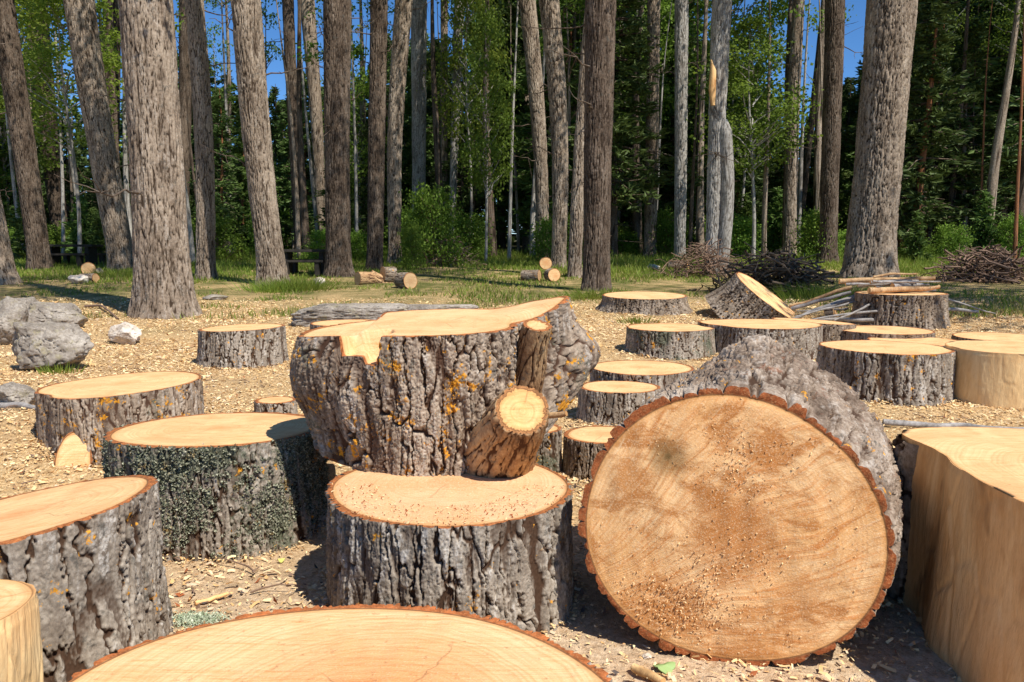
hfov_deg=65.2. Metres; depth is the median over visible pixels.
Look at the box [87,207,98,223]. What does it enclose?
young pine
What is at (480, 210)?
slender tree
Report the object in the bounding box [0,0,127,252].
young tree
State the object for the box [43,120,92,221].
pine tree
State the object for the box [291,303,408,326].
weathered log
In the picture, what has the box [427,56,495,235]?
pine tree
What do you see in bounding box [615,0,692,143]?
young tree
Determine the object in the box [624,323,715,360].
tree stump
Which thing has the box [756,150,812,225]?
pine tree
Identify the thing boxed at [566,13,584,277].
poplar tree
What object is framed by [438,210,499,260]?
bush
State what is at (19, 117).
poplar tree
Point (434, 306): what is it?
log
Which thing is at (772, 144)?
pine tree
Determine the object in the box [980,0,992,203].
slender tree
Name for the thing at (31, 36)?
young tree
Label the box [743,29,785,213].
slender tree
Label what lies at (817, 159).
poplar tree
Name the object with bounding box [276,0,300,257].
slender tree
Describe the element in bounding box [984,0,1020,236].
poplar tree
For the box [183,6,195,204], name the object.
slender tree
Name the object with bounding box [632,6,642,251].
poplar tree
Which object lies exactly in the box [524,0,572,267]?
poplar tree
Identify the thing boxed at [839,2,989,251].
pine tree
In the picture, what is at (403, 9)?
poplar tree
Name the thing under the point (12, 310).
rock
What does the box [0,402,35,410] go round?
branch
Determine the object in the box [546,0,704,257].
pine tree
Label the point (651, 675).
stick
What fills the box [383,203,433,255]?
bush
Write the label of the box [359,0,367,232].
poplar tree
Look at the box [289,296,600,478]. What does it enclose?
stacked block
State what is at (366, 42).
slender tree
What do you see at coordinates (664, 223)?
bush
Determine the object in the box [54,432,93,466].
wood piece
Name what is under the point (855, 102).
pine tree
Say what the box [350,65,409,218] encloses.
pine tree
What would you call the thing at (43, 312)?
rock
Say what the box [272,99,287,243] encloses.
pine tree
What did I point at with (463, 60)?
slender tree
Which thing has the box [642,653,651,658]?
rock
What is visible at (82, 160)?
pine tree
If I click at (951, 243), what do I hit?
bush
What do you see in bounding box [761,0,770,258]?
slender tree
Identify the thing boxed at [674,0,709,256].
poplar tree
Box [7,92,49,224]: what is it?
pine tree
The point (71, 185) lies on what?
slender tree
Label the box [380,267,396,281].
firewood log
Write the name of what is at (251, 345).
tree stump
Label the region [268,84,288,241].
pine tree
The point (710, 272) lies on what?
brush pile
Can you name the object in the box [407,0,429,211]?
poplar tree
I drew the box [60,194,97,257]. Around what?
young pine
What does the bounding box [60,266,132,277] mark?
grass tuft
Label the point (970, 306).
stick
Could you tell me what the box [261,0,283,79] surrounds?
slender tree
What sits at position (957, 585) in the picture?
wood block
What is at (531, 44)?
poplar tree
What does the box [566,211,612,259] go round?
bush
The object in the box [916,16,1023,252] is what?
pine tree
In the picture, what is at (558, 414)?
stick
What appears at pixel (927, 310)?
tree stump
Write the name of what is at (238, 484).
tree stump
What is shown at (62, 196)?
slender tree
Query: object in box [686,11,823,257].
young tree
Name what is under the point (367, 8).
slender tree
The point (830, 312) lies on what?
wood piece
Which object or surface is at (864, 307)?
stick
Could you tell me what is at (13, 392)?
rock
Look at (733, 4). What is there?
slender tree
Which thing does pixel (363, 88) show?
young tree
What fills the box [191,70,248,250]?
pine tree
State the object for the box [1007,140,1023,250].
poplar tree
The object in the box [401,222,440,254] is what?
bush
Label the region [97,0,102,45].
poplar tree
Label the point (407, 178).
pine tree
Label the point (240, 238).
bush
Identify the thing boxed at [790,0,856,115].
slender tree
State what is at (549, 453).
tree stump
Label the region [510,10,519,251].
slender tree
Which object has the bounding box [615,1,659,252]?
pine tree
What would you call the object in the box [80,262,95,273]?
firewood log
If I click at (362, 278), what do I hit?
firewood log
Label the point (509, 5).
pine tree
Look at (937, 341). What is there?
tree stump
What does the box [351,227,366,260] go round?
bush
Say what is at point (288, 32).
poplar tree
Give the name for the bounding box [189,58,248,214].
pine tree
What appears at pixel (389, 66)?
pine tree
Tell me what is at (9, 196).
pine tree
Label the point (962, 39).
young tree
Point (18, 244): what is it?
young pine
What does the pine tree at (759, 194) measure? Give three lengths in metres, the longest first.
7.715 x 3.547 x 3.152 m
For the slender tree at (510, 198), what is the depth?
26.83 m
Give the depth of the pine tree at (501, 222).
36.05 m
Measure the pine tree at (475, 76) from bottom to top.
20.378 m
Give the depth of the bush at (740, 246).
27.64 m
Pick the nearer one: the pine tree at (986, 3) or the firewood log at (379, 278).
the firewood log at (379, 278)
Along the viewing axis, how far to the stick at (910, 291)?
10.96 m
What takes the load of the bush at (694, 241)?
on the ground at (300, 562)
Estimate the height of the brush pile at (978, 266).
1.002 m
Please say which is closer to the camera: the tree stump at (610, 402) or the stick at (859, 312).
the tree stump at (610, 402)
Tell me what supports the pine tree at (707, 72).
on the ground at (300, 562)
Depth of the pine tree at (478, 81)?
43.59 m
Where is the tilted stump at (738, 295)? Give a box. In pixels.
[705,272,794,318]
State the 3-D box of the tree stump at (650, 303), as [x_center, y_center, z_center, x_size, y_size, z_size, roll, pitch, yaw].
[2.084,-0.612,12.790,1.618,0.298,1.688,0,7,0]
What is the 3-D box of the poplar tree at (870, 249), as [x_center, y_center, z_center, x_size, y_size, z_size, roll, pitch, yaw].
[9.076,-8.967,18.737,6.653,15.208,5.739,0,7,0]
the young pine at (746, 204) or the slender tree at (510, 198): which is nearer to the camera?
the slender tree at (510, 198)
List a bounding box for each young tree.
[0,0,113,124]
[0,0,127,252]
[0,22,86,227]
[320,40,404,223]
[416,0,510,234]
[444,0,524,261]
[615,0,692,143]
[661,0,758,233]
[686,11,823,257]
[687,0,815,208]
[911,0,987,251]
[964,0,1023,65]
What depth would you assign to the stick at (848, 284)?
10.90 m
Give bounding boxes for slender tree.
[3,98,25,249]
[19,4,34,128]
[41,3,65,252]
[48,7,75,202]
[54,26,73,220]
[95,1,119,52]
[117,0,131,236]
[175,0,184,35]
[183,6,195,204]
[184,170,195,262]
[206,22,235,252]
[221,0,232,248]
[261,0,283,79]
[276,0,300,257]
[290,0,367,67]
[297,0,318,241]
[351,16,358,253]
[363,0,394,129]
[364,13,367,67]
[437,4,439,125]
[448,0,479,202]
[464,60,484,245]
[467,6,489,242]
[503,0,528,259]
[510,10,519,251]
[529,45,544,255]
[536,0,584,227]
[571,0,622,27]
[657,2,671,209]
[688,0,698,254]
[707,0,763,119]
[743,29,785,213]
[750,0,762,216]
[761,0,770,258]
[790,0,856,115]
[797,0,809,250]
[815,9,824,243]
[925,15,945,246]
[972,6,978,222]
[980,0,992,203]
[1012,10,1023,257]
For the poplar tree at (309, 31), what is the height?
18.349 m
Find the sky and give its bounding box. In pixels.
[17,0,865,233]
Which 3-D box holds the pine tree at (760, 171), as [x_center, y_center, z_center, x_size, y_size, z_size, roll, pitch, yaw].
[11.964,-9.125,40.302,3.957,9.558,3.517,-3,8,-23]
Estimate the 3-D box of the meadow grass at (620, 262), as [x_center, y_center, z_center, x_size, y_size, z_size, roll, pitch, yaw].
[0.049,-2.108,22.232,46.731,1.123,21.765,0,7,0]
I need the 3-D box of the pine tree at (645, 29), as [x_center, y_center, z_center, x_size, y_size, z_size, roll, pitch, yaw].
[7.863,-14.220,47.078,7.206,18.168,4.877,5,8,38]
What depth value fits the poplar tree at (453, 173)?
33.70 m
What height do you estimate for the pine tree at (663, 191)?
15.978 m
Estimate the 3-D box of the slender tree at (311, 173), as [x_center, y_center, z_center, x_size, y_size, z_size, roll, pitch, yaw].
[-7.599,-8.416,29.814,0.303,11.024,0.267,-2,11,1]
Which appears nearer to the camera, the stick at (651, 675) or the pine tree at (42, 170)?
the stick at (651, 675)
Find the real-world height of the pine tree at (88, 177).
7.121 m
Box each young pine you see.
[6,192,50,260]
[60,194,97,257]
[82,211,106,259]
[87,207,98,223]
[735,193,761,251]
[758,186,798,253]
[901,211,933,260]
[964,189,1002,253]
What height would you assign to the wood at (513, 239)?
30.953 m
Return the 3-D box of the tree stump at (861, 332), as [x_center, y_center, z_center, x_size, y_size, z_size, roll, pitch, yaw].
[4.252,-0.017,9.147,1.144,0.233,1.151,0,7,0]
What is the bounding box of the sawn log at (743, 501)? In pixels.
[578,334,903,666]
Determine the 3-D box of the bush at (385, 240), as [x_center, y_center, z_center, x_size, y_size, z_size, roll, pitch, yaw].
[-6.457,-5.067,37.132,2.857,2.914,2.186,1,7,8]
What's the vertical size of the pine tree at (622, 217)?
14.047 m
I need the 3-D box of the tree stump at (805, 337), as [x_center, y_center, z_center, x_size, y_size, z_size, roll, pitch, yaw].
[2.692,-0.019,8.689,1.373,0.349,1.296,0,7,0]
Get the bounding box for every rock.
[0,296,28,344]
[0,382,35,404]
[11,321,93,369]
[16,297,38,307]
[28,301,87,326]
[68,275,88,283]
[108,322,141,344]
[202,294,228,299]
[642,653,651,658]
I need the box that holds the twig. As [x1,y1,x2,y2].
[194,591,228,605]
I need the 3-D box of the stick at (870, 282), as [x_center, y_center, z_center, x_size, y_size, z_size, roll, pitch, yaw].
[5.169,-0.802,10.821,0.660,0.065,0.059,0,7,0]
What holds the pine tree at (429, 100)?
on the ground at (300, 562)
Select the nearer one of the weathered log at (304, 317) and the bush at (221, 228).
the weathered log at (304, 317)
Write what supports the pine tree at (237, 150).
on the ground at (300, 562)
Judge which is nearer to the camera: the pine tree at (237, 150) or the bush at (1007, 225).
the bush at (1007, 225)
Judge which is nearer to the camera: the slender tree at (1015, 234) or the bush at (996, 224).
the slender tree at (1015, 234)
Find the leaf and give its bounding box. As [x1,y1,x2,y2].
[653,661,675,673]
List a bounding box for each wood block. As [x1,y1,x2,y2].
[0,579,43,681]
[886,427,1023,681]
[945,340,1023,410]
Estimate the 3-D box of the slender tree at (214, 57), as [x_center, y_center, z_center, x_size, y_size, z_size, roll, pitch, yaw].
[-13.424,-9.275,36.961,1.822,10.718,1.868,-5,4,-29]
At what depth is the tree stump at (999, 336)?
8.91 m
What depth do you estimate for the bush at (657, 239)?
36.18 m
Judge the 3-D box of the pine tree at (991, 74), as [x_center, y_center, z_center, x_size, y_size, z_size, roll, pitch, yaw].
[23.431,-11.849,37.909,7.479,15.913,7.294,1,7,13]
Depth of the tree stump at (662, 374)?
6.12 m
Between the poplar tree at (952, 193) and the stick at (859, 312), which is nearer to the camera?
the stick at (859, 312)
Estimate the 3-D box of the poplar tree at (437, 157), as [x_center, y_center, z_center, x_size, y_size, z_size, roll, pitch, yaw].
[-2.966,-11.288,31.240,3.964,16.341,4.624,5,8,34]
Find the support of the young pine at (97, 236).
on the ground at (300, 562)
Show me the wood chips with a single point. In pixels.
(564, 474)
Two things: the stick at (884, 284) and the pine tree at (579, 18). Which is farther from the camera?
the pine tree at (579, 18)
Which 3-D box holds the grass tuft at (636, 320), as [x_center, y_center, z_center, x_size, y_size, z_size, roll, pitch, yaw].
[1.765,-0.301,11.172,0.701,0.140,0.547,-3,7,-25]
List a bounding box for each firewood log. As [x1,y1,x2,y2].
[79,273,99,282]
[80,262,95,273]
[354,272,374,284]
[371,270,392,282]
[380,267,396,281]
[394,272,416,288]
[521,270,540,280]
[539,257,551,269]
[544,268,560,280]
[668,261,688,268]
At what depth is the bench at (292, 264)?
20.21 m
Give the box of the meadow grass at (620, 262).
[0,248,1023,319]
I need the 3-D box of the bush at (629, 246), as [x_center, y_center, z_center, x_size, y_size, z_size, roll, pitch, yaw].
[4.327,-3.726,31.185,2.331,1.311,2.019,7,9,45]
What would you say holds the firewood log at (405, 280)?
on the ground at (300, 562)
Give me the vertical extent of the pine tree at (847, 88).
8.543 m
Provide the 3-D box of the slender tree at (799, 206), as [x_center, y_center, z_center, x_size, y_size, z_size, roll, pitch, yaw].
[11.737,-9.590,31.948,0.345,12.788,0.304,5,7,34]
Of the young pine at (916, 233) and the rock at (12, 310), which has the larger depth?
the young pine at (916, 233)
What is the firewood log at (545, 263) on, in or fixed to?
on the firewood log
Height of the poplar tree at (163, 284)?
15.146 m
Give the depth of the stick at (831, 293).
11.81 m
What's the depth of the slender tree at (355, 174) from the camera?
28.34 m
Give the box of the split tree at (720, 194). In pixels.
[693,0,745,274]
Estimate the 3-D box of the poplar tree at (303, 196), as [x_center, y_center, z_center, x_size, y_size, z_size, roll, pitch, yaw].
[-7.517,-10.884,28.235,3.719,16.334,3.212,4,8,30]
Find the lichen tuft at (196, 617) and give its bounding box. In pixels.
[171,606,241,628]
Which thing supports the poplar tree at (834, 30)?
on the ground at (300, 562)
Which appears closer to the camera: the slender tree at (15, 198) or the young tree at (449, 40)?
the slender tree at (15, 198)
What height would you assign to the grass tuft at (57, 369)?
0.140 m
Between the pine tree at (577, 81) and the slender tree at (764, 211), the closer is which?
the slender tree at (764, 211)
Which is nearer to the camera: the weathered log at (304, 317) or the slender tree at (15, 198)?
the weathered log at (304, 317)
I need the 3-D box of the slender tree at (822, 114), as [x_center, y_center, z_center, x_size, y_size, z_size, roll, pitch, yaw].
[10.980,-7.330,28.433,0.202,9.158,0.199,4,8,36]
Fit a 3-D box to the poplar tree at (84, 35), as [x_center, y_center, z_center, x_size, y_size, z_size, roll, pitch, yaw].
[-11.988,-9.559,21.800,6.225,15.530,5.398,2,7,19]
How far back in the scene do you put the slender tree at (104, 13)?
24.82 m
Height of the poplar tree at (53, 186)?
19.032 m
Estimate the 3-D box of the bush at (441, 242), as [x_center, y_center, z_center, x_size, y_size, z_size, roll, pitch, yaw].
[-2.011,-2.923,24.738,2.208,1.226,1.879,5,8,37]
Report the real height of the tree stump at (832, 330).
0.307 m
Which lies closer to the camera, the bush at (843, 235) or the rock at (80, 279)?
the rock at (80, 279)
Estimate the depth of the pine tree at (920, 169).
28.94 m
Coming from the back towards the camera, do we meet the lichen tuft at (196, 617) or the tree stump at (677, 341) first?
the tree stump at (677, 341)
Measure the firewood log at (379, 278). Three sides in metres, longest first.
0.523 x 0.335 x 0.326 m
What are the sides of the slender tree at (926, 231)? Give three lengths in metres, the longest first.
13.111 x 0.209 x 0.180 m
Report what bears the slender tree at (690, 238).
on the ground at (300, 562)
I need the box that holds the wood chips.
[0,296,1023,681]
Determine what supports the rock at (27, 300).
on the ground at (300, 562)
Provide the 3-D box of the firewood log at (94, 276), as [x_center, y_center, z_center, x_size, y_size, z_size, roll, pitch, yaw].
[-9.522,-1.408,17.986,0.408,0.222,0.225,-1,6,15]
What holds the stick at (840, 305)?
on the tree stump at (927, 310)
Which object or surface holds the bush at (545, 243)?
on the ground at (300, 562)
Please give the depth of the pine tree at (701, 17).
46.37 m
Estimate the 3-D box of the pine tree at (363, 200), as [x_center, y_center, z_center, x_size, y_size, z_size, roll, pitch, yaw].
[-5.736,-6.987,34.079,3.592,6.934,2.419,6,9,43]
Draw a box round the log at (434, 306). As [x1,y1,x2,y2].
[407,304,478,309]
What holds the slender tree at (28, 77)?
on the ground at (300, 562)
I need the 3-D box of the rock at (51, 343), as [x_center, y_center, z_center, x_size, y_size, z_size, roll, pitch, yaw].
[-4.391,0.077,7.604,0.753,0.543,0.578,6,9,41]
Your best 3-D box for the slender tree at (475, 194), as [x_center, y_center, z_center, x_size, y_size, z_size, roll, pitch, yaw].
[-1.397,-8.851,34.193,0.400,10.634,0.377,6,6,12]
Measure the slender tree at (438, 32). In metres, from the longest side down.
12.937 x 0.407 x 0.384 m
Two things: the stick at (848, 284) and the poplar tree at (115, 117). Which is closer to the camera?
the stick at (848, 284)
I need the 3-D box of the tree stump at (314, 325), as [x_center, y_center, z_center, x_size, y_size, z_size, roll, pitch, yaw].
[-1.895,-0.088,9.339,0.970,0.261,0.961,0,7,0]
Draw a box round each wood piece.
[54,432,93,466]
[824,308,836,317]
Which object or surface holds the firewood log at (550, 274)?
on the ground at (300, 562)
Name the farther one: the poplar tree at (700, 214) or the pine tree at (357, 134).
the pine tree at (357, 134)
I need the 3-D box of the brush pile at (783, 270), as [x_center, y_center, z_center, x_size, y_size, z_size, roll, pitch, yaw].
[4.973,-1.441,15.627,3.052,1.196,2.594,0,7,0]
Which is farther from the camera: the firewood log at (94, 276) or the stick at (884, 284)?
the firewood log at (94, 276)
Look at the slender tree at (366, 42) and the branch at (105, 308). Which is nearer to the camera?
the branch at (105, 308)
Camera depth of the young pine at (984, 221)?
28.60 m
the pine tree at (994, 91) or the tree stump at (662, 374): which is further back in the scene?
the pine tree at (994, 91)
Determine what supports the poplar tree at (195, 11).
on the ground at (300, 562)
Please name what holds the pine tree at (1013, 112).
on the ground at (300, 562)
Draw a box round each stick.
[548,411,567,418]
[631,663,665,681]
[789,286,851,307]
[791,291,851,310]
[794,294,854,317]
[794,300,854,316]
[796,307,847,311]
[813,310,877,319]
[818,317,873,321]
[833,303,870,320]
[839,276,935,283]
[845,282,929,285]
[858,283,914,286]
[867,285,939,293]
[869,279,918,283]
[872,280,940,283]
[873,273,917,277]
[875,286,935,292]
[890,283,923,286]
[948,298,995,313]
[949,307,978,312]
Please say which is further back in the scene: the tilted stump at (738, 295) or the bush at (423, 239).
the bush at (423, 239)
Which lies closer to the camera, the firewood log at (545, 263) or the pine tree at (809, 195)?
the firewood log at (545, 263)
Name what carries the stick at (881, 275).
on the stick at (870, 282)
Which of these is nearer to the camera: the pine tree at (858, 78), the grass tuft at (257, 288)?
the grass tuft at (257, 288)
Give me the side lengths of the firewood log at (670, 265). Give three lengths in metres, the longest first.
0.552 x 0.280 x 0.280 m
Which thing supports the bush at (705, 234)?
on the ground at (300, 562)
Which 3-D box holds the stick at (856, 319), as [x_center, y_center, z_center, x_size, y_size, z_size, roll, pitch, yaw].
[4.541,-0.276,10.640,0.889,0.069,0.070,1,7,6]
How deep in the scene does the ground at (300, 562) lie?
4.33 m
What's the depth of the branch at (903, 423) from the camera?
5.34 m
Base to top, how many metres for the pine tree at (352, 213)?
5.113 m
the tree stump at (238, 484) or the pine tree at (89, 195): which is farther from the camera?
the pine tree at (89, 195)
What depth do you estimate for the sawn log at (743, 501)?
2.37 m
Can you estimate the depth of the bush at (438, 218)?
23.98 m
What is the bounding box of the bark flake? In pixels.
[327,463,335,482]
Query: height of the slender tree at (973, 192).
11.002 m
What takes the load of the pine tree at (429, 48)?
on the ground at (300, 562)
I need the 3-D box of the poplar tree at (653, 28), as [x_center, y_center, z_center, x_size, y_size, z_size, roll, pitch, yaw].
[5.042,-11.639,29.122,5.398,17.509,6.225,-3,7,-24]
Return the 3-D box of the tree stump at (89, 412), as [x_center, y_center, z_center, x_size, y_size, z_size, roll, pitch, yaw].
[-2.318,0.437,4.730,0.956,0.424,0.881,0,7,0]
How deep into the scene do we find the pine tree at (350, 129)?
43.17 m
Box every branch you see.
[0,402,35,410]
[84,304,118,319]
[882,419,1023,428]
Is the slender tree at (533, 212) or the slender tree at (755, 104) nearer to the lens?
the slender tree at (533, 212)
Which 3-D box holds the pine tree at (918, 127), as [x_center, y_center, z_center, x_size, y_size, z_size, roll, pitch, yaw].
[19.136,-11.291,38.143,6.949,14.605,4.691,3,7,22]
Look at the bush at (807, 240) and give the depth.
26.01 m
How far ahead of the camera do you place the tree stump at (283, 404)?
5.44 m
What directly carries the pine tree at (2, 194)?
on the ground at (300, 562)
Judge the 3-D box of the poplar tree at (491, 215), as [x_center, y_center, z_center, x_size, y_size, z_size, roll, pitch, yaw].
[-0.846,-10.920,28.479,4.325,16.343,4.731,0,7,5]
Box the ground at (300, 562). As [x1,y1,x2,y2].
[0,240,1023,681]
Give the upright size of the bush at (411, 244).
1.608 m
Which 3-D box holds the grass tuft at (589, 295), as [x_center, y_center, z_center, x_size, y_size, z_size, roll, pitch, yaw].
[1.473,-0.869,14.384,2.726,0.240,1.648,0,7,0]
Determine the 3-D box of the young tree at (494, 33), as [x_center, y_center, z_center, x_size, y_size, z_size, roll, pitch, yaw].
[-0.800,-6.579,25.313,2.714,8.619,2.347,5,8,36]
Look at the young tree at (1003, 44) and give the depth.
29.34 m
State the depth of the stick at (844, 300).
11.08 m
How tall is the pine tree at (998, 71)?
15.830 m
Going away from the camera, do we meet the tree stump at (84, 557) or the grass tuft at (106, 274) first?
the tree stump at (84, 557)
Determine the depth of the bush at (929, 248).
26.10 m
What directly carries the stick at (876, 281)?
on the stick at (903, 284)
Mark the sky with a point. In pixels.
(854, 40)
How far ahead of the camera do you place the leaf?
2.31 m
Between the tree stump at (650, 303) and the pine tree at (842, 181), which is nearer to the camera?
the tree stump at (650, 303)
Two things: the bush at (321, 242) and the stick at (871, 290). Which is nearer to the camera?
the stick at (871, 290)
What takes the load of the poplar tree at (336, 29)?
on the ground at (300, 562)
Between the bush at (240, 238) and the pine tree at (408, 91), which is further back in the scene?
the pine tree at (408, 91)
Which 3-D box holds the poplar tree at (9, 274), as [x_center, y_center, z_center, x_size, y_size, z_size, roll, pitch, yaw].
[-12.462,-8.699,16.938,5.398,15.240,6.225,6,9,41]
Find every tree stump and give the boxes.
[0,475,173,681]
[34,371,204,464]
[69,603,612,681]
[100,412,330,562]
[196,323,288,368]
[254,396,297,413]
[310,319,369,329]
[325,464,573,633]
[537,424,562,473]
[562,425,614,481]
[575,381,660,425]
[589,360,694,389]
[595,291,693,315]
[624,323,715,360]
[698,319,822,358]
[772,318,856,341]
[816,340,955,406]
[841,325,935,339]
[849,291,950,329]
[867,337,959,346]
[951,332,1023,341]
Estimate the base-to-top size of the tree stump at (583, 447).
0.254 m
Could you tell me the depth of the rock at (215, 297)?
14.10 m
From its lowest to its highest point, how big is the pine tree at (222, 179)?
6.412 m
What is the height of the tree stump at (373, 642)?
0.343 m
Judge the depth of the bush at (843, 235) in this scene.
28.19 m
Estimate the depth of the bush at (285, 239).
35.25 m
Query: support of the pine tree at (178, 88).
on the ground at (300, 562)
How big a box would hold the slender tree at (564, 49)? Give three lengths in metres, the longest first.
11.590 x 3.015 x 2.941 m
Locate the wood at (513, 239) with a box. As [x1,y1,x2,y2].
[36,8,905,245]
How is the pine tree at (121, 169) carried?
on the ground at (300, 562)
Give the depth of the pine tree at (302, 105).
44.31 m
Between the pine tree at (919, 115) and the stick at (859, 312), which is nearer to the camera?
the stick at (859, 312)
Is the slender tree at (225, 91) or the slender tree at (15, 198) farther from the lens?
the slender tree at (225, 91)
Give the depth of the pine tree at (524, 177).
31.64 m
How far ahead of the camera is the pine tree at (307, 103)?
40.07 m
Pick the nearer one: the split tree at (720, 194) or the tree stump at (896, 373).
the tree stump at (896, 373)
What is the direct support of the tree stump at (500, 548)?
on the ground at (300, 562)
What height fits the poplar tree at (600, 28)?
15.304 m
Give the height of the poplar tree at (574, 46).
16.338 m
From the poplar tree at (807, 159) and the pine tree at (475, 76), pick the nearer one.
the poplar tree at (807, 159)
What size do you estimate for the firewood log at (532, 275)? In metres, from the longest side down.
0.429 x 0.278 x 0.275 m
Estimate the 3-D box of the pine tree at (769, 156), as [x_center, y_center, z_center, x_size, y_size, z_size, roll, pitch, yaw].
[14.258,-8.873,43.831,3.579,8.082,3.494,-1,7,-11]
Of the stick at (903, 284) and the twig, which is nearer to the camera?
the twig
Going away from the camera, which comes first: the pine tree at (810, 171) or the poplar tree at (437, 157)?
the poplar tree at (437, 157)
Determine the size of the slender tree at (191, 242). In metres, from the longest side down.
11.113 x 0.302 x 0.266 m
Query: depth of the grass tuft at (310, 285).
16.25 m
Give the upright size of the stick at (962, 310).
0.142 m
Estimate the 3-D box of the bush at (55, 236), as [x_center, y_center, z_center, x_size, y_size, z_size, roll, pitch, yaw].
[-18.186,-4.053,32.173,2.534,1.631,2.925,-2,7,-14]
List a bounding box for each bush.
[7,226,25,254]
[46,220,70,251]
[191,210,254,260]
[228,214,254,253]
[243,204,283,256]
[250,193,291,248]
[296,225,325,258]
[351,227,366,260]
[362,214,387,252]
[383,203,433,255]
[394,220,429,270]
[397,179,472,265]
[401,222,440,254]
[418,236,486,265]
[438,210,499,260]
[524,213,569,261]
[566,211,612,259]
[618,230,643,256]
[625,229,668,253]
[642,205,695,255]
[685,231,704,247]
[686,217,756,252]
[730,211,769,257]
[788,206,845,259]
[801,210,812,252]
[838,228,846,255]
[897,237,936,260]
[929,220,977,257]
[957,217,1007,245]
[989,210,1023,256]
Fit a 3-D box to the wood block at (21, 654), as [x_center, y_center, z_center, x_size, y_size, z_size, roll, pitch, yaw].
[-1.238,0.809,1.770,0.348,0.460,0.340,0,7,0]
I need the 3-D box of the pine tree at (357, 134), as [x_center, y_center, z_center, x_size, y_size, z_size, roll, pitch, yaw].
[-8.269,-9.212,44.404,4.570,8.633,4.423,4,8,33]
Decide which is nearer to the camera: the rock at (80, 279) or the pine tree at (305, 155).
the rock at (80, 279)
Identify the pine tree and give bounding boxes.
[0,81,21,229]
[0,149,16,235]
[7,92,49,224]
[30,70,68,213]
[43,103,95,219]
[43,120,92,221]
[67,138,122,219]
[84,155,96,204]
[91,157,131,216]
[120,101,128,186]
[177,47,195,205]
[187,89,248,247]
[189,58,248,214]
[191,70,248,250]
[223,110,253,253]
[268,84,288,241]
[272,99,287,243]
[272,99,315,248]
[277,72,324,193]
[282,71,324,158]
[288,123,314,248]
[312,161,366,248]
[321,81,360,228]
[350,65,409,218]
[350,99,401,219]
[350,107,404,245]
[385,29,433,164]
[386,33,406,229]
[386,37,449,209]
[401,37,484,219]
[401,51,434,214]
[401,93,433,221]
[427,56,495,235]
[448,0,514,232]
[448,0,538,252]
[466,0,496,241]
[480,0,548,251]
[504,0,579,241]
[513,0,584,220]
[521,3,643,202]
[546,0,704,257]
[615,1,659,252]
[621,7,661,240]
[629,2,667,241]
[630,0,708,252]
[642,0,695,241]
[663,10,703,211]
[663,21,709,235]
[673,86,762,234]
[729,81,771,229]
[734,65,774,223]
[755,117,797,223]
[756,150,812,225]
[757,108,783,193]
[797,122,813,232]
[797,152,813,205]
[807,77,858,220]
[810,96,852,239]
[811,75,861,228]
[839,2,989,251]
[840,56,907,210]
[840,83,860,229]
[843,6,957,234]
[844,0,989,240]
[911,0,1020,238]
[912,0,1014,248]
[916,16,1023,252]
[922,15,954,245]
[923,0,1023,243]
[938,10,1022,218]
[945,0,1023,218]
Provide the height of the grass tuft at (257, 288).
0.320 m
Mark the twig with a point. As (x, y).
(210, 599)
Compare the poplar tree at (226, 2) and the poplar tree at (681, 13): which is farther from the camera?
the poplar tree at (226, 2)
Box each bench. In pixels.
[49,244,105,266]
[284,249,324,275]
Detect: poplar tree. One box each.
[0,0,53,269]
[0,42,22,284]
[25,5,68,240]
[48,0,132,269]
[54,0,202,319]
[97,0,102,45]
[102,0,120,167]
[174,0,235,279]
[175,0,191,198]
[199,0,325,284]
[204,0,230,250]
[265,0,317,254]
[297,0,310,252]
[301,0,324,230]
[311,0,367,276]
[351,0,407,269]
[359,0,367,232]
[362,0,431,263]
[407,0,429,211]
[428,0,463,219]
[430,0,443,236]
[439,3,480,233]
[483,0,497,255]
[508,0,548,255]
[521,0,615,291]
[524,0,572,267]
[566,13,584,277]
[573,0,576,134]
[618,0,674,257]
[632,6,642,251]
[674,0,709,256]
[695,0,707,255]
[774,0,817,255]
[781,0,791,249]
[801,0,855,239]
[813,0,824,247]
[816,0,862,263]
[839,0,917,277]
[945,0,969,255]
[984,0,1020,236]
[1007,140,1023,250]
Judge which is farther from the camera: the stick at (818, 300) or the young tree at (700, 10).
the young tree at (700, 10)
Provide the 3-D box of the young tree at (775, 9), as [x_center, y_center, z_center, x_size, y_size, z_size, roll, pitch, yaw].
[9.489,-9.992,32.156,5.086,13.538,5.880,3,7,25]
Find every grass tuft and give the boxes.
[31,361,89,374]
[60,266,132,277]
[222,274,372,292]
[224,278,321,293]
[523,286,651,300]
[610,315,661,323]
[709,279,884,300]
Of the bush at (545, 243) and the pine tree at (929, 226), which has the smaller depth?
the bush at (545, 243)
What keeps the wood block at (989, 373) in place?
on the ground at (300, 562)
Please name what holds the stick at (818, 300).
on the ground at (300, 562)
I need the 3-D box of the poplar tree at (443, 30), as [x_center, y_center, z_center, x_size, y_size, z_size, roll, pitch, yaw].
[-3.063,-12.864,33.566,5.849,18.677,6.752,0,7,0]
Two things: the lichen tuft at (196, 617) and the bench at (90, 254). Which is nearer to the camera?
the lichen tuft at (196, 617)
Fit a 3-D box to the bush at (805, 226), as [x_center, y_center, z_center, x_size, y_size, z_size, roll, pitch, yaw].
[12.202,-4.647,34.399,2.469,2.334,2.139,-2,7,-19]
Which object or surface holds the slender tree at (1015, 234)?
on the ground at (300, 562)
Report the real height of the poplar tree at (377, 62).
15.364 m
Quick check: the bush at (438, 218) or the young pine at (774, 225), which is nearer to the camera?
the bush at (438, 218)
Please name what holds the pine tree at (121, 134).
on the ground at (300, 562)
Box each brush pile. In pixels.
[647,238,753,277]
[687,237,846,294]
[915,240,1023,283]

